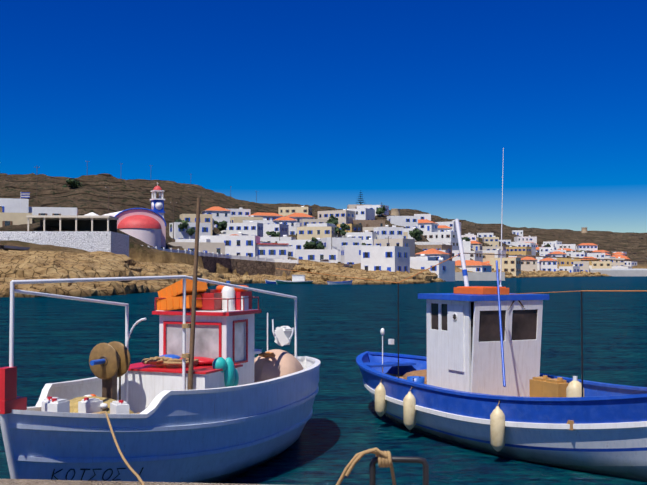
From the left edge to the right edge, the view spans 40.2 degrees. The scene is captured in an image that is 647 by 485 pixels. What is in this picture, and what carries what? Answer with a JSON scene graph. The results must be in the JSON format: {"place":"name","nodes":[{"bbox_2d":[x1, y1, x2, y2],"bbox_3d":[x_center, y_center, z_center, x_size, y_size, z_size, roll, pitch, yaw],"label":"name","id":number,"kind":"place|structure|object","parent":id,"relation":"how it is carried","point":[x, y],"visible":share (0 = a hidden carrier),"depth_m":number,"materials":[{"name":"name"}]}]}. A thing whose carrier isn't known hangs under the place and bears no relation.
{"place":"outdoors","nodes":[
{"label":"outdoors","id":0,"kind":"place"},
{"bbox_2d":[0,479,278,484],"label":"quay pavement","id":1,"kind":"structure","parent":0,"point":[35,482],"depth_m":6.95,"materials":[{"name":"concrete"}]},
{"bbox_2d":[369,456,428,484],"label":"quay mooring pipe","id":2,"kind":"object","parent":1,"relation":"on","point":[395,459],"visible":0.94,"depth_m":6.73,"materials":[{"name":"grey metal"}]},
{"bbox_2d":[336,447,395,484],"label":"rope","id":3,"kind":"object","parent":2,"relation":"attached to","point":[384,459],"visible":0.96,"depth_m":6.71,"materials":[{"name":"beige fabric"}]},
{"bbox_2d":[0,276,646,484],"bbox_3d":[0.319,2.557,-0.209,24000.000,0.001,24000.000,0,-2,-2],"label":"sea water","id":4,"kind":"structure","parent":0,"point":[339,327],"depth_m":30.26,"materials":[{"name":"teal liquid"}]},
{"bbox_2d":[0,356,319,482],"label":"boat hull","id":5,"kind":"object","parent":4,"relation":"on","point":[215,435],"visible":0.85,"depth_m":9.58,"materials":[{"name":"wood"}]},
{"bbox_2d":[96,411,144,484],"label":"mooring rope","id":6,"kind":"object","parent":5,"relation":"attached to","point":[131,469],"visible":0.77,"depth_m":7.94,"materials":[{"name":"beige fabric"}]},
{"bbox_2d":[9,198,302,413],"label":"boat fittings","id":7,"kind":"object","parent":5,"relation":"on","point":[109,363],"visible":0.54,"depth_m":10.38,"materials":[{"name":"white metal"}]},
{"bbox_2d":[117,279,260,412],"bbox_3d":[-1.667,1.314,11.438,1.350,1.690,1.795,-1,-2,22],"label":"boat cabin","id":8,"kind":"object","parent":5,"relation":"on","point":[224,324],"visible":0.56,"depth_m":11.46,"materials":[{"name":"white wood"}]},
{"bbox_2d":[265,280,275,283],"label":"small boat","id":9,"kind":"object","parent":4,"relation":"in","point":[270,282],"visible":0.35,"depth_m":187.28,"materials":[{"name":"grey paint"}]},
{"bbox_2d":[275,268,312,283],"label":"small boat","id":10,"kind":"object","parent":4,"relation":"on","point":[298,279],"visible":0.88,"depth_m":182.86,"materials":[{"name":"grey paint"}]},
{"bbox_2d":[327,280,352,284],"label":"harbour boat","id":11,"kind":"object","parent":4,"relation":"on","point":[341,283],"visible":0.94,"depth_m":171.19,"materials":[{"name":"blue paint"}]},
{"bbox_2d":[356,351,646,481],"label":"boat hull","id":12,"kind":"object","parent":4,"relation":"on","point":[608,436],"visible":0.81,"depth_m":11.65,"materials":[{"name":"blue wood"}]},
{"bbox_2d":[276,148,646,453],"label":"boat fittings","id":13,"kind":"object","parent":12,"relation":"on","point":[543,386],"visible":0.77,"depth_m":12.38,"materials":[{"name":"metal"}]},
{"bbox_2d":[418,286,548,396],"bbox_3d":[2.546,1.628,14.170,1.520,1.838,1.440,1,-2,-27],"label":"boat cabin","id":14,"kind":"object","parent":12,"relation":"on","point":[463,342],"visible":0.79,"depth_m":13.68,"materials":[{"name":"white wood"}]},
{"bbox_2d":[0,173,646,281],"bbox_3d":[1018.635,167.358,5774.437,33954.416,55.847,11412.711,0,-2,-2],"label":"hillside","id":15,"kind":"structure","parent":0,"point":[89,195],"depth_m":313.81,"materials":[{"name":"brown soil"}]},
{"bbox_2d":[104,182,165,247],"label":"church","id":16,"kind":"structure","parent":15,"relation":"on","point":[147,226],"depth_m":186.81,"materials":[{"name":"white paint"}]},
{"bbox_2d":[177,246,352,267],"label":"parked cars","id":17,"kind":"object","parent":15,"relation":"on","point":[344,265],"visible":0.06,"depth_m":214.29,"materials":[{"name":"white metal"}]},
{"bbox_2d":[34,161,531,248],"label":"utility poles","id":18,"kind":"object","parent":15,"relation":"on","point":[230,199],"visible":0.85,"depth_m":241.18,"materials":[{"name":"brown wood"}]},
{"bbox_2d":[0,249,608,296],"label":"shore rocks","id":19,"kind":"object","parent":15,"relation":"on","point":[24,265],"visible":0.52,"depth_m":117.77,"materials":[{"name":"brown stone"}]},
{"bbox_2d":[0,198,636,281],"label":"village houses","id":20,"kind":"structure","parent":15,"relation":"on","point":[250,237],"depth_m":314.23,"materials":[{"name":"white paint"}]},
{"bbox_2d":[0,192,646,280],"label":"waterfront walls","id":21,"kind":"structure","parent":15,"relation":"on","point":[98,233],"depth_m":156.17,"materials":[{"name":"white paint"}]},
{"bbox_2d":[62,178,585,251],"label":"village trees","id":22,"kind":"object","parent":15,"relation":"on","point":[416,233],"visible":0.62,"depth_m":307.18,"materials":[{"name":"green plant"}]},
{"bbox_2d":[356,192,364,204],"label":"norfolk pine tree","id":23,"kind":"object","parent":15,"relation":"on","point":[360,200],"visible":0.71,"depth_m":432.64,"materials":[{"name":"green plant"}]},
{"bbox_2d":[391,209,586,232],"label":"old windmill towers","id":24,"kind":"structure","parent":15,"relation":"on","point":[395,212],"depth_m":446.59,"materials":[{"name":"beige stone"}]},
{"bbox_2d":[0,0,646,232],"label":"sky","id":25,"kind":"structure","parent":0,"point":[402,104],"materials":[{"name":"blue"}]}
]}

